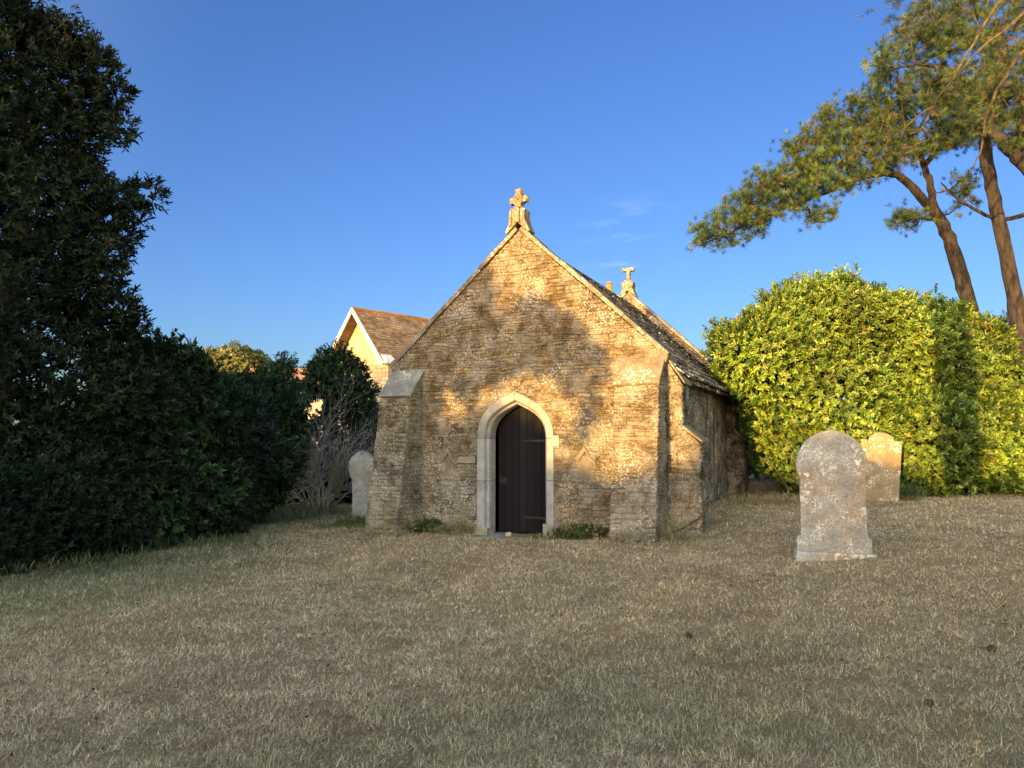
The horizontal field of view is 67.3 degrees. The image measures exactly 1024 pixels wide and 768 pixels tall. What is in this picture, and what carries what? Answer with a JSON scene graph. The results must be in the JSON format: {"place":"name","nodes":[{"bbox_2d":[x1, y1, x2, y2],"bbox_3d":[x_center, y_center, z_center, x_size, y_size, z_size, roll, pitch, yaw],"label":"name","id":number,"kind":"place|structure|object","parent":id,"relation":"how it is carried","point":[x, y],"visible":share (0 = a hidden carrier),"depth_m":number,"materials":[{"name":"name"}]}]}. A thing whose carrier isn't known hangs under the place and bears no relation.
{"place":"outdoors","nodes":[
{"label":"outdoors","id":0,"kind":"place"},
{"bbox_2d":[0,442,1023,767],"bbox_3d":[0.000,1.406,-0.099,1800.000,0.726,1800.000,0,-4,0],"label":"ground","id":1,"kind":"structure","parent":0,"point":[638,640],"depth_m":5.67,"materials":[{"name":"brown plant"}]},
{"bbox_2d":[0,417,150,576],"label":"shrub","id":2,"kind":"object","parent":1,"relation":"on","point":[13,479],"visible":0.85,"depth_m":9.98,"materials":[{"name":"green plant"}]},
{"bbox_2d":[0,0,191,571],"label":"evergreen tree","id":3,"kind":"object","parent":1,"relation":"on","point":[32,172],"visible":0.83,"depth_m":11.06,"materials":[{"name":"green plant"}]},
{"bbox_2d":[0,543,240,580],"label":"weed clump","id":4,"kind":"object","parent":1,"relation":"on","point":[41,566],"visible":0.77,"depth_m":9.51,"materials":[{"name":"green plant"}]},
{"bbox_2d":[65,328,255,554],"bbox_3d":[-5.697,0.846,12.332,2.876,3.659,3.255,0,-4,0],"label":"shrub","id":5,"kind":"object","parent":1,"relation":"on","point":[202,443],"visible":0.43,"depth_m":12.20,"materials":[{"name":"green plant"}]},
{"bbox_2d":[193,347,223,371],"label":"tree","id":6,"kind":"object","parent":1,"relation":"on","point":[209,356],"depth_m":40.98,"materials":[{"name":"green plant"}]},
{"bbox_2d":[202,345,229,362],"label":"tree","id":7,"kind":"object","parent":1,"relation":"on","point":[209,349],"depth_m":43.80,"materials":[{"name":"green plant"}]},
{"bbox_2d":[166,336,283,538],"bbox_3d":[-5.351,0.977,14.249,2.632,3.714,2.968,-2,-4,26],"label":"shrub","id":8,"kind":"object","parent":1,"relation":"on","point":[262,432],"visible":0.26,"depth_m":13.92,"materials":[{"name":"green plant"}]},
{"bbox_2d":[209,340,268,374],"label":"tree","id":9,"kind":"object","parent":1,"relation":"on","point":[217,354],"visible":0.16,"depth_m":41.34,"materials":[{"name":"green plant"}]},
{"bbox_2d":[114,531,367,554],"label":"weed clump","id":10,"kind":"object","parent":1,"relation":"on","point":[214,542],"visible":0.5,"depth_m":11.38,"materials":[{"name":"green plant"}]},
{"bbox_2d":[225,348,272,370],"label":"tree","id":11,"kind":"object","parent":1,"relation":"on","point":[263,356],"visible":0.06,"depth_m":42.69,"materials":[{"name":"green plant"}]},
{"bbox_2d":[218,360,314,528],"bbox_3d":[-5.054,1.160,15.162,2.575,3.455,3.907,2,-4,-22],"label":"shrub","id":12,"kind":"object","parent":1,"relation":"on","point":[268,496],"visible":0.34,"depth_m":15.47,"materials":[{"name":"green plant"}]},
{"bbox_2d":[251,350,313,505],"bbox_3d":[-5.581,1.105,17.497,1.827,3.762,2.025,4,-6,-44],"label":"shrub","id":13,"kind":"object","parent":1,"relation":"on","point":[287,369],"visible":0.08,"depth_m":17.44,"materials":[{"name":"green plant"}]},
{"bbox_2d":[248,368,337,462],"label":"white cottage","id":14,"kind":"structure","parent":1,"relation":"on","point":[313,404],"depth_m":34.03,"materials":[{"name":"ceramic"}]},
{"bbox_2d":[249,503,350,529],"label":"weed clump","id":15,"kind":"object","parent":1,"relation":"on","point":[282,516],"visible":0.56,"depth_m":15.25,"materials":[{"name":"green plant"}]},
{"bbox_2d":[268,499,351,518],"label":"weed clump","id":16,"kind":"object","parent":1,"relation":"on","point":[302,506],"visible":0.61,"depth_m":16.36,"materials":[{"name":"green plant"}]},
{"bbox_2d":[270,370,379,518],"bbox_3d":[-4.013,1.619,16.924,6.332,3.965,5.578,0,-4,0],"label":"bare shrub","id":17,"kind":"object","parent":1,"relation":"on","point":[317,470],"visible":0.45,"depth_m":16.75,"materials":[{"name":"plant"}]},
{"bbox_2d":[278,405,375,504],"bbox_3d":[-4.882,1.693,19.242,5.287,2.867,2.612,2,-5,-31],"label":"shrub","id":18,"kind":"object","parent":1,"relation":"on","point":[333,436],"visible":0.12,"depth_m":18.83,"materials":[{"name":"grey bare grey-brown twigs"}]},
{"bbox_2d":[328,448,345,497],"bbox_3d":[-3.651,1.859,16.064,0.396,1.044,0.120,0,-4,0],"label":"sapling","id":19,"kind":"object","parent":1,"relation":"on","point":[337,494],"visible":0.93,"depth_m":16.05,"materials":[{"name":"brown plant"}]},
{"bbox_2d":[310,513,366,531],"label":"weed clump","id":20,"kind":"object","parent":1,"relation":"on","point":[344,522],"visible":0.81,"depth_m":14.20,"materials":[{"name":"green plant"}]},
{"bbox_2d":[295,338,382,504],"bbox_3d":[-4.316,0.939,19.026,2.777,4.197,1.410,0,-4,0],"label":"shrub","id":21,"kind":"object","parent":1,"relation":"on","point":[325,366],"visible":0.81,"depth_m":18.74,"materials":[{"name":"green plant"}]},
{"bbox_2d":[324,355,391,504],"bbox_3d":[-2.783,1.615,21.167,5.601,4.873,4.500,2,-4,-26],"label":"bare shrub","id":22,"kind":"object","parent":1,"relation":"on","point":[368,399],"visible":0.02,"depth_m":20.81,"materials":[{"name":"brown plant"}]},
{"bbox_2d":[348,451,373,516],"bbox_3d":[-3.093,2.106,15.882,0.650,1.458,0.090,-2,-4,24],"label":"headstone","id":23,"kind":"object","parent":1,"relation":"on","point":[360,469],"visible":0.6,"depth_m":15.85,"materials":[{"name":"stone"}]},
{"bbox_2d":[347,523,413,538],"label":"weed clump","id":24,"kind":"object","parent":1,"relation":"on","point":[377,526],"visible":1,"depth_m":12.52,"materials":[{"name":"green plant"}]},
{"bbox_2d":[333,307,429,449],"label":"stone house","id":25,"kind":"structure","parent":1,"relation":"on","point":[374,338],"depth_m":30.48,"materials":[{"name":"stone"}]},
{"bbox_2d":[414,517,451,532],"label":"weed clump","id":26,"kind":"object","parent":1,"relation":"on","point":[428,525],"visible":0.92,"depth_m":13.01,"materials":[{"name":"green plant"}]},
{"bbox_2d":[421,518,480,533],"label":"weed clump","id":27,"kind":"object","parent":1,"relation":"on","point":[462,528],"visible":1,"depth_m":12.83,"materials":[{"name":"green plant"}]},
{"bbox_2d":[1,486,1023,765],"bbox_3d":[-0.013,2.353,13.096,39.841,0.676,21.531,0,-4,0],"label":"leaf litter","id":28,"kind":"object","parent":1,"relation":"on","point":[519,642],"visible":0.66,"depth_m":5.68,"materials":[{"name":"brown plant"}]},
{"bbox_2d":[364,188,748,543],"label":"chapel","id":29,"kind":"structure","parent":1,"relation":"on","point":[533,384],"depth_m":12.85,"materials":[{"name":"stone"}]},
{"bbox_2d":[499,406,549,533],"bbox_3d":[0.199,1.433,13.021,0.985,2.129,0.100,-2,-5,30],"label":"door","id":30,"kind":"structure","parent":29,"relation":"in","point":[522,437],"depth_m":13.01,"materials":[{"name":"brown wood"}]},
{"bbox_2d":[606,282,612,290],"bbox_3d":[4.603,-0.456,36.122,0.500,8.730,0.500,0,-4,0],"label":"chimney stack","id":31,"kind":"object","parent":29,"relation":"on","point":[609,285],"visible":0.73,"depth_m":36.29,"materials":[{"name":"brick"}]},
{"bbox_2d":[711,397,716,471],"bbox_3d":[4.197,1.047,16.016,0.040,1.550,0.600,-2,-4,23],"label":"window","id":32,"kind":"structure","parent":29,"relation":"in","point":[713,407],"depth_m":16.05,"materials":[{"name":"stone"}]},
{"bbox_2d":[542,520,586,535],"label":"weed clump","id":33,"kind":"object","parent":1,"relation":"on","point":[564,524],"visible":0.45,"depth_m":12.17,"materials":[{"name":"green plant"}]},
{"bbox_2d":[530,521,609,539],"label":"weed clump","id":34,"kind":"object","parent":1,"relation":"on","point":[583,528],"visible":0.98,"depth_m":11.93,"materials":[{"name":"green plant"}]},
{"bbox_2d":[578,525,674,547],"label":"weed clump","id":35,"kind":"object","parent":1,"relation":"on","point":[623,533],"visible":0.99,"depth_m":10.92,"materials":[{"name":"green plant"}]},
{"bbox_2d":[657,519,712,540],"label":"weed clump","id":36,"kind":"object","parent":1,"relation":"on","point":[671,527],"visible":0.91,"depth_m":11.09,"materials":[{"name":"green plant"}]},
{"bbox_2d":[685,632,691,638],"bbox_3d":[1.383,1.970,6.019,0.050,0.055,0.056,0,-4,5],"label":"pine cone","id":37,"kind":"object","parent":1,"relation":"on","point":[687,634],"visible":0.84,"depth_m":6.00,"materials":[{"name":"brown plant"}]},
{"bbox_2d":[672,502,710,532],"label":"dead stalk","id":38,"kind":"object","parent":1,"relation":"on","point":[698,518],"visible":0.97,"depth_m":10.97,"materials":[{"name":"brown plant"}]},
{"bbox_2d":[708,492,798,506],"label":"weed clump","id":39,"kind":"object","parent":1,"relation":"on","point":[764,498],"visible":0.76,"depth_m":14.85,"materials":[{"name":"green plant"}]},
{"bbox_2d":[759,457,792,496],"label":"dead stalk","id":40,"kind":"object","parent":1,"relation":"on","point":[779,475],"visible":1,"depth_m":14.86,"materials":[{"name":"brown plant"}]},
{"bbox_2d":[793,430,876,561],"bbox_3d":[3.722,1.325,8.930,0.886,1.578,0.344,-1,-4,15],"label":"headstone","id":41,"kind":"object","parent":1,"relation":"on","point":[831,466],"visible":0.9,"depth_m":8.87,"materials":[{"name":"stone"}]},
{"bbox_2d":[683,64,1007,315],"bbox_3d":[9.772,-4.112,21.854,11.252,11.896,3.841,1,-4,-13],"label":"pine tree","id":42,"kind":"object","parent":1,"relation":"on","point":[820,172],"visible":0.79,"depth_m":21.32,"materials":[{"name":"green plant"}]},
{"bbox_2d":[699,261,1023,498],"bbox_3d":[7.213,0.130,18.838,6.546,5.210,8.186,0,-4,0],"label":"evergreen hedge","id":43,"kind":"object","parent":1,"relation":"on","point":[780,360],"visible":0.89,"depth_m":15.82,"materials":[{"name":"green plant"}]},
{"bbox_2d":[861,433,901,501],"bbox_3d":[7.054,1.639,14.713,0.764,1.418,0.124,-2,-4,22],"label":"headstone","id":44,"kind":"object","parent":1,"relation":"on","point":[883,451],"visible":0.81,"depth_m":14.66,"materials":[{"name":"stone"}]},
{"bbox_2d":[899,475,929,498],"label":"weed clump","id":45,"kind":"object","parent":1,"relation":"on","point":[906,492],"visible":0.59,"depth_m":14.90,"materials":[{"name":"green plant"}]},
{"bbox_2d":[924,699,933,707],"bbox_3d":[2.375,1.817,4.379,0.057,0.051,0.057,-17,-30,-31],"label":"pine cone","id":46,"kind":"object","parent":1,"relation":"on","point":[928,701],"visible":0.97,"depth_m":4.36,"materials":[{"name":"brown plant"}]},
{"bbox_2d":[841,0,1023,191],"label":"pine tree","id":47,"kind":"object","parent":1,"relation":"on","point":[956,71],"visible":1,"depth_m":12.67,"materials":[{"name":"green plant"}]},
{"bbox_2d":[859,0,1023,371],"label":"pine tree","id":48,"kind":"object","parent":1,"relation":"on","point":[942,37],"visible":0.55,"depth_m":20.63,"materials":[{"name":"green plant"}]},
{"bbox_2d":[987,644,995,651],"bbox_3d":[3.271,1.806,5.244,0.056,0.056,0.049,0,-4,-1],"label":"pine cone","id":49,"kind":"object","parent":1,"relation":"on","point":[993,647],"visible":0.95,"depth_m":5.23,"materials":[{"name":"brown plant"}]},
{"bbox_2d":[966,67,1023,175],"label":"pine tree","id":50,"kind":"object","parent":1,"relation":"on","point":[1011,149],"visible":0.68,"depth_m":19.37,"materials":[{"name":"green plant"}]},
{"bbox_2d":[992,309,1015,365],"bbox_3d":[17.950,0.429,27.154,4.081,6.215,2.712,0,-4,0],"label":"background tree","id":51,"kind":"object","parent":1,"relation":"on","point":[1006,318],"visible":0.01,"depth_m":26.99,"materials":[{"name":"green plant"}]},
{"bbox_2d":[0,0,1023,425],"label":"sky","id":52,"kind":"structure","parent":0,"point":[319,160],"materials":[{"name":"blue"}]}
]}

